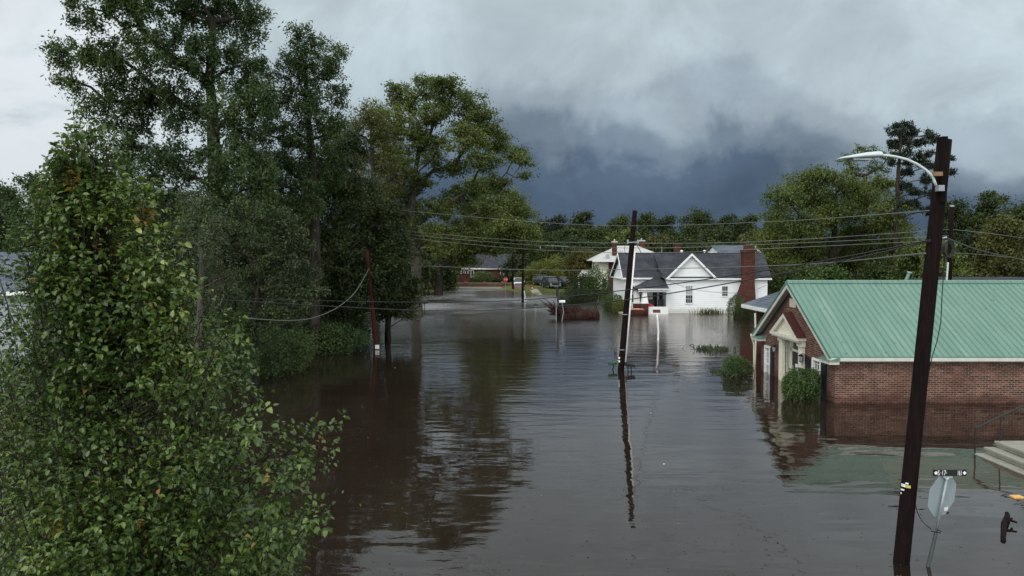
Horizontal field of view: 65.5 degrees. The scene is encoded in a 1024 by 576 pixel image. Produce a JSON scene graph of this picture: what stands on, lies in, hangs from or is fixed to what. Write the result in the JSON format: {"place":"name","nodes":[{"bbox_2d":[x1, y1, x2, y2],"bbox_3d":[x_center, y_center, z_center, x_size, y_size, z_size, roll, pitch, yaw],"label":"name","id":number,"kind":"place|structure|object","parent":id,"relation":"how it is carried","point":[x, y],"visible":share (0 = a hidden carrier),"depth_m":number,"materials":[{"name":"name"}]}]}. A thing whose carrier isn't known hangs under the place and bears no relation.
{"place":"outdoors","nodes":[
{"label":"outdoors","id":0,"kind":"place"},
{"bbox_2d":[420,282,591,294],"bbox_3d":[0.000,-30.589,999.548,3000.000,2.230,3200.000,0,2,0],"label":"ground","id":1,"kind":"structure","parent":0,"point":[546,290],"depth_m":133.56,"materials":[{"name":"green plant"}]},
{"bbox_2d":[0,201,17,251],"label":"broadleaf tree","id":2,"kind":"object","parent":1,"relation":"on","point":[2,219],"visible":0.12,"depth_m":66.97,"materials":[{"name":"green plant"}]},
{"bbox_2d":[0,252,69,355],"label":"grey house","id":3,"kind":"structure","parent":1,"relation":"on","point":[3,279],"depth_m":44.15,"materials":[{"name":"metal"}]},
{"bbox_2d":[165,229,269,334],"bbox_3d":[-20.289,0.092,54.174,7.711,9.837,6.984,2,3,44],"label":"understorey tree","id":4,"kind":"object","parent":1,"relation":"on","point":[225,260],"visible":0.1,"depth_m":52.97,"materials":[{"name":"green plant"}]},
{"bbox_2d":[208,176,301,296],"bbox_3d":[-17.512,-1.773,56.270,8.961,13.599,8.523,1,2,21],"label":"understorey tree","id":5,"kind":"object","parent":1,"relation":"on","point":[262,252],"visible":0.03,"depth_m":54.36,"materials":[{"name":"green plant"}]},
{"bbox_2d":[365,250,378,349],"bbox_3d":[-8.308,1.362,47.377,1.016,7.187,0.306,1,2,26],"label":"utility pole","id":6,"kind":"object","parent":1,"relation":"on","point":[374,332],"visible":0.81,"depth_m":47.33,"materials":[{"name":"brown wood"}]},
{"bbox_2d":[354,230,446,294],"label":"broadleaf tree","id":7,"kind":"object","parent":1,"relation":"on","point":[426,272],"visible":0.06,"depth_m":117.91,"materials":[{"name":"green plant"}]},
{"bbox_2d":[418,220,464,290],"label":"broadleaf tree","id":8,"kind":"object","parent":1,"relation":"on","point":[449,277],"visible":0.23,"depth_m":135.46,"materials":[{"name":"green plant"}]},
{"bbox_2d":[470,271,493,282],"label":"garden shrub","id":9,"kind":"object","parent":1,"relation":"on","point":[477,274],"visible":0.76,"depth_m":156.51,"materials":[{"name":"green plant"}]},
{"bbox_2d":[457,254,511,278],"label":"brick house","id":10,"kind":"structure","parent":1,"relation":"on","point":[491,261],"depth_m":165.47,"materials":[{"name":"grey"}]},
{"bbox_2d":[458,281,525,286],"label":"garden wall","id":11,"kind":"structure","parent":1,"relation":"on","point":[482,284],"depth_m":149.07,"materials":[{"name":"red brick"}]},
{"bbox_2d":[497,250,531,282],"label":"broadleaf tree","id":12,"kind":"object","parent":1,"relation":"on","point":[507,266],"visible":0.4,"depth_m":158.44,"materials":[{"name":"green plant"}]},
{"bbox_2d":[499,225,550,262],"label":"broadleaf tree","id":13,"kind":"object","parent":1,"relation":"on","point":[525,253],"visible":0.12,"depth_m":172.44,"materials":[{"name":"green plant"}]},
{"bbox_2d":[525,253,567,284],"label":"ornamental tree","id":14,"kind":"object","parent":1,"relation":"on","point":[546,266],"visible":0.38,"depth_m":143.87,"materials":[{"name":"green plant"}]},
{"bbox_2d":[534,230,559,263],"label":"broadleaf tree","id":15,"kind":"object","parent":1,"relation":"on","point":[550,239],"visible":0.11,"depth_m":177.88,"materials":[{"name":"green plant"}]},
{"bbox_2d":[541,276,560,287],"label":"parked car","id":16,"kind":"object","parent":1,"relation":"on","point":[549,281],"visible":0.98,"depth_m":134.03,"materials":[{"name":"black paint"}]},
{"bbox_2d":[538,212,568,235],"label":"tree","id":17,"kind":"object","parent":1,"relation":"on","point":[554,220],"visible":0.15,"depth_m":223.78,"materials":[{"name":"green plant"}]},
{"bbox_2d":[545,225,586,244],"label":"tree","id":18,"kind":"object","parent":1,"relation":"on","point":[560,235],"visible":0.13,"depth_m":193.16,"materials":[{"name":"green plant"}]},
{"bbox_2d":[546,232,594,265],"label":"broadleaf tree","id":19,"kind":"object","parent":1,"relation":"on","point":[561,251],"visible":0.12,"depth_m":170.62,"materials":[{"name":"green plant"}]},
{"bbox_2d":[555,245,599,292],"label":"ornamental tree","id":20,"kind":"object","parent":1,"relation":"on","point":[579,263],"visible":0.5,"depth_m":120.71,"materials":[{"name":"green plant"}]},
{"bbox_2d":[560,209,596,240],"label":"tree","id":21,"kind":"object","parent":1,"relation":"on","point":[583,218],"visible":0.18,"depth_m":212.89,"materials":[{"name":"green plant"}]},
{"bbox_2d":[581,225,614,253],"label":"tree","id":22,"kind":"object","parent":1,"relation":"on","point":[597,235],"visible":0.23,"depth_m":203.25,"materials":[{"name":"green plant"}]},
{"bbox_2d":[605,213,630,236],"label":"tree","id":23,"kind":"object","parent":1,"relation":"on","point":[623,222],"visible":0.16,"depth_m":222.79,"materials":[{"name":"green plant"}]},
{"bbox_2d":[586,238,653,296],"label":"cream house","id":24,"kind":"structure","parent":1,"relation":"on","point":[604,261],"depth_m":112.46,"materials":[{"name":"white paint"}]},
{"bbox_2d":[601,227,640,251],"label":"tree","id":25,"kind":"object","parent":1,"relation":"on","point":[623,239],"visible":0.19,"depth_m":178.85,"materials":[{"name":"green plant"}]},
{"bbox_2d":[618,210,638,370],"bbox_3d":[5.499,0.779,38.282,1.087,9.016,0.657,0,2,0],"label":"utility pole","id":26,"kind":"object","parent":1,"relation":"on","point":[622,358],"visible":0.94,"depth_m":38.22,"materials":[{"name":"brown wood"}]},
{"bbox_2d":[411,253,925,269],"bbox_3d":[2.449,-1.130,38.002,7.933,0.722,48.473,-1,2,-20],"label":"overhead wire","id":27,"kind":"object","parent":26,"relation":"attached to","point":[737,266],"visible":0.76,"depth_m":29.68,"materials":[{"name":"metal"}]},
{"bbox_2d":[631,211,657,237],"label":"tree","id":28,"kind":"object","parent":1,"relation":"on","point":[644,223],"visible":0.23,"depth_m":225.63,"materials":[{"name":"green plant"}]},
{"bbox_2d":[645,231,673,251],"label":"tree","id":29,"kind":"object","parent":1,"relation":"on","point":[660,238],"visible":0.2,"depth_m":176.43,"materials":[{"name":"green plant"}]},
{"bbox_2d":[647,212,679,241],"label":"tree","id":30,"kind":"object","parent":1,"relation":"on","point":[668,220],"visible":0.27,"depth_m":222.99,"materials":[{"name":"green plant"}]},
{"bbox_2d":[658,235,699,252],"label":"tree","id":31,"kind":"object","parent":1,"relation":"on","point":[668,248],"visible":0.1,"depth_m":170.28,"materials":[{"name":"green plant"}]},
{"bbox_2d":[663,221,706,250],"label":"tree","id":32,"kind":"object","parent":1,"relation":"on","point":[690,233],"visible":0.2,"depth_m":188.26,"materials":[{"name":"green plant"}]},
{"bbox_2d":[676,204,729,242],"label":"tree","id":33,"kind":"object","parent":1,"relation":"on","point":[698,216],"visible":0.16,"depth_m":219.21,"materials":[{"name":"green plant"}]},
{"bbox_2d":[689,234,722,252],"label":"tree","id":34,"kind":"object","parent":1,"relation":"on","point":[703,246],"visible":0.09,"depth_m":173.18,"materials":[{"name":"green plant"}]},
{"bbox_2d":[699,226,737,244],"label":"tree","id":35,"kind":"object","parent":1,"relation":"on","point":[721,235],"visible":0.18,"depth_m":183.12,"materials":[{"name":"green plant"}]},
{"bbox_2d":[711,213,744,243],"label":"tree","id":36,"kind":"object","parent":1,"relation":"on","point":[728,218],"visible":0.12,"depth_m":221.71,"materials":[{"name":"green plant"}]},
{"bbox_2d":[705,245,760,252],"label":"white house","id":37,"kind":"structure","parent":1,"relation":"on","point":[733,249],"depth_m":114.28,"materials":[{"name":"blue"}]},
{"bbox_2d":[729,213,761,244],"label":"tree","id":38,"kind":"object","parent":1,"relation":"on","point":[742,225],"visible":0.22,"depth_m":218.72,"materials":[{"name":"green plant"}]},
{"bbox_2d":[735,228,764,251],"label":"tree","id":39,"kind":"object","parent":1,"relation":"on","point":[746,239],"visible":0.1,"depth_m":168.72,"materials":[{"name":"green plant"}]},
{"bbox_2d":[767,266,809,294],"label":"broadleaf tree","id":40,"kind":"object","parent":1,"relation":"on","point":[776,283],"visible":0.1,"depth_m":83.24,"materials":[{"name":"green plant"}]},
{"bbox_2d":[804,261,857,279],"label":"broadleaf tree","id":41,"kind":"object","parent":1,"relation":"on","point":[830,273],"visible":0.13,"depth_m":82.95,"materials":[{"name":"green plant"}]},
{"bbox_2d":[846,259,902,279],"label":"broadleaf tree","id":42,"kind":"object","parent":1,"relation":"on","point":[873,272],"visible":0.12,"depth_m":83.48,"materials":[{"name":"green plant"}]},
{"bbox_2d":[838,136,954,564],"bbox_3d":[6.659,1.772,13.912,2.085,8.787,0.376,0,2,-5],"label":"utility pole","id":43,"kind":"object","parent":1,"relation":"on","point":[939,174],"visible":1,"depth_m":13.91,"materials":[{"name":"brown wood"}]},
{"bbox_2d":[203,241,930,310],"bbox_3d":[0.116,-0.096,20.813,19.478,1.967,4.431,1,2,31],"label":"overhead wire","id":44,"kind":"object","parent":43,"relation":"attached to","point":[615,300],"visible":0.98,"depth_m":18.93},
{"bbox_2d":[251,239,930,302],"bbox_3d":[0.725,-0.210,20.472,18.257,1.749,3.739,1,2,34],"label":"overhead wire","id":45,"kind":"object","parent":43,"relation":"attached to","point":[643,287],"visible":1,"depth_m":18.27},
{"bbox_2d":[400,210,928,225],"bbox_3d":[3.395,-3.248,33.932,7.487,2.313,39.830,-1,2,-22],"label":"overhead wire","id":46,"kind":"object","parent":43,"relation":"attached to","point":[723,223],"visible":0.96,"depth_m":28.33,"materials":[{"name":"metal"}]},
{"bbox_2d":[881,233,925,279],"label":"broadleaf tree","id":47,"kind":"object","parent":1,"relation":"on","point":[903,262],"visible":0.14,"depth_m":79.90,"materials":[{"name":"green plant"}]},
{"bbox_2d":[946,205,953,279],"bbox_3d":[24.006,0.252,43.981,0.697,9.639,0.300,-1,2,-23],"label":"utility pole","id":48,"kind":"object","parent":1,"relation":"on","point":[949,260],"visible":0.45,"depth_m":43.85,"materials":[{"name":"brown wood"}]},
{"bbox_2d":[395,233,917,247],"bbox_3d":[7.224,-2.655,42.874,32.566,1.155,9.356,0,2,12],"label":"overhead wire","id":49,"kind":"object","parent":48,"relation":"attached to","point":[675,247],"visible":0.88,"depth_m":41.16,"materials":[{"name":"metal"}]},
{"bbox_2d":[400,229,948,243],"bbox_3d":[7.267,-2.867,42.861,32.645,1.138,9.366,0,2,12],"label":"overhead wire","id":50,"kind":"object","parent":48,"relation":"attached to","point":[680,243],"visible":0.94,"depth_m":41.39,"materials":[{"name":"metal"}]},
{"bbox_2d":[413,238,942,252],"bbox_3d":[7.226,-2.438,42.882,32.572,1.180,9.356,0,2,12],"label":"overhead wire","id":51,"kind":"object","parent":48,"relation":"attached to","point":[671,252],"visible":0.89,"depth_m":40.87,"materials":[{"name":"metal"}]},
{"bbox_2d":[902,277,1023,279],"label":"dark roofed house","id":52,"kind":"structure","parent":1,"relation":"on","point":[986,278],"depth_m":64.58,"materials":[{"name":"red brick"}]},
{"bbox_2d":[953,228,1013,276],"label":"broadleaf tree","id":53,"kind":"object","parent":1,"relation":"on","point":[966,240],"visible":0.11,"depth_m":73.19,"materials":[{"name":"green plant"}]},
{"bbox_2d":[963,209,1023,276],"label":"broadleaf tree","id":54,"kind":"object","parent":1,"relation":"on","point":[1008,245],"visible":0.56,"depth_m":69.28,"materials":[{"name":"green plant"}]},
{"bbox_2d":[1006,198,1023,275],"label":"broadleaf tree","id":55,"kind":"object","parent":1,"relation":"on","point":[1018,213],"visible":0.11,"depth_m":83.58,"materials":[{"name":"green plant"}]},
{"bbox_2d":[0,289,1023,575],"bbox_3d":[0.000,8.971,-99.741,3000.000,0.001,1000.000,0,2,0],"label":"water","id":56,"kind":"structure","parent":0,"point":[454,393],"depth_m":21.43,"materials":[{"name":"brown liquid"}]},
{"bbox_2d":[0,180,46,251],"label":"broadleaf tree","id":57,"kind":"object","parent":56,"relation":"on","point":[7,191],"visible":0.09,"depth_m":69.10,"materials":[{"name":"green plant"}]},
{"bbox_2d":[0,170,52,251],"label":"broadleaf tree","id":58,"kind":"object","parent":56,"relation":"on","point":[27,182],"visible":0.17,"depth_m":60.97,"materials":[{"name":"green plant"}]},
{"bbox_2d":[0,353,67,508],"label":"bush","id":59,"kind":"object","parent":56,"relation":"on","point":[37,445],"visible":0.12,"depth_m":17.43,"materials":[{"name":"green plant"}]},
{"bbox_2d":[0,492,90,575],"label":"bush","id":60,"kind":"object","parent":56,"relation":"on","point":[7,549],"visible":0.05,"depth_m":12.78,"materials":[{"name":"green plant"}]},
{"bbox_2d":[0,349,128,495],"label":"bush","id":61,"kind":"object","parent":56,"relation":"on","point":[87,440],"visible":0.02,"depth_m":18.38,"materials":[{"name":"green plant"}]},
{"bbox_2d":[58,351,179,471],"bbox_3d":[-9.891,3.260,20.155,3.388,3.668,2.324,0,2,0],"label":"bush","id":62,"kind":"object","parent":56,"relation":"on","point":[146,425],"visible":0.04,"depth_m":20.09,"materials":[{"name":"green plant"}]},
{"bbox_2d":[35,0,285,348],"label":"willow oak","id":63,"kind":"object","parent":56,"relation":"on","point":[219,171],"visible":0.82,"depth_m":38.96,"materials":[{"name":"green plant"}]},
{"bbox_2d":[128,186,200,318],"bbox_3d":[-26.958,-2.195,63.551,8.398,12.331,9.382,1,2,19],"label":"broadleaf tree","id":64,"kind":"object","parent":56,"relation":"on","point":[162,230],"visible":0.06,"depth_m":62.39,"materials":[{"name":"green plant"}]},
{"bbox_2d":[0,104,360,575],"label":"pear tree","id":65,"kind":"object","parent":56,"relation":"on","point":[102,293],"visible":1,"depth_m":7.71,"materials":[{"name":"green plant"}]},
{"bbox_2d":[161,172,245,396],"bbox_3d":[-11.053,0.478,28.045,3.243,8.956,3.639,-1,2,-18],"label":"willow shrub","id":66,"kind":"object","parent":56,"relation":"on","point":[203,267],"visible":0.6,"depth_m":27.93,"materials":[{"name":"green plant"}]},
{"bbox_2d":[178,308,262,391],"bbox_3d":[-12.182,2.646,33.290,3.652,3.946,3.130,0,2,0],"label":"bush","id":67,"kind":"object","parent":56,"relation":"on","point":[239,346],"visible":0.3,"depth_m":32.99,"materials":[{"name":"green plant"}]},
{"bbox_2d":[181,280,260,349],"bbox_3d":[-16.892,2.629,48.368,8.118,6.198,8.348,0,2,0],"label":"understorey tree","id":68,"kind":"object","parent":56,"relation":"in","point":[204,305],"visible":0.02,"depth_m":47.05,"materials":[{"name":"green plant"}]},
{"bbox_2d":[201,309,295,380],"bbox_3d":[-12.052,2.665,35.960,3.615,3.719,3.497,1,3,36],"label":"bush","id":69,"kind":"object","parent":56,"relation":"on","point":[272,356],"visible":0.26,"depth_m":36.08,"materials":[{"name":"green plant"}]},
{"bbox_2d":[188,191,330,384],"bbox_3d":[-10.819,0.348,34.444,5.667,8.739,5.096,-1,2,-17],"label":"crape myrtle","id":70,"kind":"object","parent":56,"relation":"on","point":[277,289],"visible":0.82,"depth_m":33.58,"materials":[{"name":"green plant"}]},
{"bbox_2d":[236,296,309,354],"bbox_3d":[-13.488,2.031,44.994,4.843,4.335,3.186,0,2,0],"label":"bush","id":71,"kind":"object","parent":56,"relation":"on","point":[307,325],"visible":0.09,"depth_m":44.82,"materials":[{"name":"green plant"}]},
{"bbox_2d":[240,323,317,373],"bbox_3d":[-11.290,3.065,38.291,3.872,2.752,2.678,0,2,0],"label":"bush","id":72,"kind":"object","parent":56,"relation":"on","point":[295,344],"visible":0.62,"depth_m":37.96,"materials":[{"name":"green plant"}]},
{"bbox_2d":[233,269,341,352],"bbox_3d":[-13.598,1.836,47.024,6.367,6.628,6.194,-1,2,-29],"label":"understorey tree","id":73,"kind":"object","parent":56,"relation":"on","point":[289,291],"visible":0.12,"depth_m":46.32,"materials":[{"name":"green plant"}]},
{"bbox_2d":[246,20,358,353],"bbox_3d":[-12.156,-5.207,44.905,7.366,19.102,5.581,0,2,0],"label":"willow oak","id":74,"kind":"object","parent":56,"relation":"on","point":[307,107],"visible":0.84,"depth_m":44.18,"materials":[{"name":"green plant"}]},
{"bbox_2d":[290,320,373,355],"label":"bush","id":75,"kind":"object","parent":56,"relation":"on","point":[335,342],"visible":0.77,"depth_m":45.25,"materials":[{"name":"green plant"}]},
{"bbox_2d":[266,120,431,344],"bbox_3d":[-10.542,-3.275,49.829,11.300,14.942,8.761,0,2,0],"label":"cedar tree","id":76,"kind":"object","parent":56,"relation":"on","point":[344,264],"visible":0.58,"depth_m":48.60,"materials":[{"name":"green plant"}]},
{"bbox_2d":[320,292,379,347],"bbox_3d":[-10.219,1.994,49.118,4.136,4.104,3.059,0,2,0],"label":"bush","id":77,"kind":"object","parent":56,"relation":"on","point":[348,319],"visible":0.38,"depth_m":48.68,"materials":[{"name":"green plant"}]},
{"bbox_2d":[339,97,410,317],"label":"olive tree","id":78,"kind":"object","parent":56,"relation":"on","point":[374,120],"visible":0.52,"depth_m":68.99,"materials":[{"name":"green plant"}]},
{"bbox_2d":[369,215,426,340],"bbox_3d":[-7.862,-0.463,52.684,4.473,9.054,4.816,0,2,0],"label":"holly tree","id":79,"kind":"object","parent":56,"relation":"on","point":[394,304],"visible":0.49,"depth_m":52.35,"materials":[{"name":"green plant"}]},
{"bbox_2d":[355,72,539,314],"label":"oak tree","id":80,"kind":"object","parent":56,"relation":"on","point":[481,130],"visible":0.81,"depth_m":75.04,"materials":[{"name":"green plant"}]},
{"bbox_2d":[422,174,555,294],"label":"shade tree","id":81,"kind":"object","parent":56,"relation":"on","point":[456,256],"visible":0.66,"depth_m":116.48,"materials":[{"name":"green plant"}]},
{"bbox_2d":[539,297,599,318],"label":"brick wall","id":82,"kind":"structure","parent":56,"relation":"in","point":[574,313],"depth_m":71.31,"materials":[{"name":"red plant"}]},
{"bbox_2d":[555,286,596,303],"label":"garden shrub","id":83,"kind":"object","parent":56,"relation":"on","point":[574,300],"visible":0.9,"depth_m":95.67,"materials":[{"name":"green plant"}]},
{"bbox_2d":[568,272,599,299],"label":"garden shrub","id":84,"kind":"object","parent":56,"relation":"on","point":[581,276],"visible":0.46,"depth_m":103.65,"materials":[{"name":"green plant"}]},
{"bbox_2d":[583,265,606,300],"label":"garden shrub","id":85,"kind":"object","parent":56,"relation":"on","point":[595,276],"visible":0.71,"depth_m":102.66,"materials":[{"name":"green plant"}]},
{"bbox_2d":[600,270,612,300],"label":"garden shrub","id":86,"kind":"object","parent":56,"relation":"on","point":[607,279],"visible":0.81,"depth_m":99.95,"materials":[{"name":"green plant"}]},
{"bbox_2d":[600,292,621,310],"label":"garden shrub","id":87,"kind":"object","parent":56,"relation":"on","point":[614,296],"visible":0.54,"depth_m":82.78,"materials":[{"name":"green plant"}]},
{"bbox_2d":[299,360,1011,575],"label":"floating leaves","id":88,"kind":"object","parent":56,"relation":"on","point":[673,516],"visible":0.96,"depth_m":15.61,"materials":[{"name":"plant"}]},
{"bbox_2d":[610,244,771,314],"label":"white house","id":89,"kind":"structure","parent":56,"relation":"on","point":[646,275],"depth_m":78.70,"materials":[{"name":"grey"}]},
{"bbox_2d":[685,285,693,303],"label":"window","id":90,"kind":"structure","parent":89,"relation":"in","point":[688,294],"depth_m":78.65,"materials":[{"name":"white paint"}]},
{"bbox_2d":[693,344,735,352],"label":"drifting twigs","id":91,"kind":"object","parent":56,"relation":"on","point":[710,347],"visible":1,"depth_m":47.02,"materials":[{"name":"green plant"}]},
{"bbox_2d":[726,292,745,317],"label":"garden shrub","id":92,"kind":"object","parent":56,"relation":"in","point":[735,311],"visible":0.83,"depth_m":72.91,"materials":[{"name":"green plant"}]},
{"bbox_2d":[720,355,754,376],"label":"round bush","id":93,"kind":"object","parent":56,"relation":"on","point":[740,367],"visible":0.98,"depth_m":36.49,"materials":[{"name":"green plant"}]},
{"bbox_2d":[741,292,778,363],"bbox_3d":[16.572,2.513,42.584,8.457,5.020,7.110,0,2,0],"label":"brick annex","id":94,"kind":"object","parent":56,"relation":"on","point":[760,306],"visible":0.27,"depth_m":44.52,"materials":[{"name":"grey"}]},
{"bbox_2d":[779,366,821,401],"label":"round bush","id":95,"kind":"object","parent":56,"relation":"on","point":[804,386],"visible":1,"depth_m":30.31,"materials":[{"name":"green plant"}]},
{"bbox_2d":[748,163,923,279],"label":"oak tree","id":96,"kind":"object","parent":56,"relation":"on","point":[797,194],"visible":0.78,"depth_m":90.28,"materials":[{"name":"green plant"}]},
{"bbox_2d":[825,142,896,267],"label":"thin leafed tree","id":97,"kind":"object","parent":56,"relation":"on","point":[868,166],"visible":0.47,"depth_m":98.97,"materials":[{"name":"green plant"}]},
{"bbox_2d":[750,271,1023,402],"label":"brick building","id":98,"kind":"structure","parent":56,"relation":"on","point":[853,341],"depth_m":30.91,"materials":[{"name":"green metal"}]},
{"bbox_2d":[764,345,770,373],"bbox_3d":[12.065,3.962,37.513,0.150,2.490,0.810,0,2,0],"label":"window frame","id":99,"kind":"structure","parent":98,"relation":"in","point":[766,348],"depth_m":37.74,"materials":[{"name":"white paint"}]},
{"bbox_2d":[883,118,958,271],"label":"pine tree","id":100,"kind":"object","parent":56,"relation":"on","point":[902,128],"visible":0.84,"depth_m":85.58,"materials":[{"name":"green plant"}]},
{"bbox_2d":[906,240,980,278],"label":"broadleaf tree","id":101,"kind":"object","parent":56,"relation":"on","point":[959,269],"visible":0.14,"depth_m":69.12,"materials":[{"name":"green plant"}]},
{"bbox_2d":[926,469,965,566],"bbox_3d":[7.440,4.592,13.878,0.881,2.908,0.311,0,2,-13],"label":"street sign","id":102,"kind":"object","parent":56,"relation":"in","point":[941,497],"visible":1,"depth_m":13.84,"materials":[{"name":"metal"}]},
{"bbox_2d":[919,195,981,242],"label":"broadleaf tree","id":103,"kind":"object","parent":56,"relation":"on","point":[957,232],"visible":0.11,"depth_m":94.03,"materials":[{"name":"green plant"}]},
{"bbox_2d":[957,187,1022,272],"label":"broadleaf tree","id":104,"kind":"object","parent":56,"relation":"in","point":[983,210],"visible":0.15,"depth_m":91.00,"materials":[{"name":"green plant"}]},
{"bbox_2d":[973,405,1023,474],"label":"concrete steps","id":105,"kind":"structure","parent":56,"relation":"in","point":[1012,452],"depth_m":21.31,"materials":[{"name":"grey concrete"}]},
{"bbox_2d":[1000,511,1016,541],"bbox_3d":[9.874,4.747,15.843,0.270,0.185,1.787,2,3,36],"label":"driftwood","id":106,"kind":"object","parent":56,"relation":"on","point":[1006,520],"visible":1,"depth_m":15.84,"materials":[{"name":"brown wood"}]},
{"bbox_2d":[0,0,1023,255],"label":"sky","id":107,"kind":"structure","parent":0,"point":[659,107],"materials":[{"name":"grey"}]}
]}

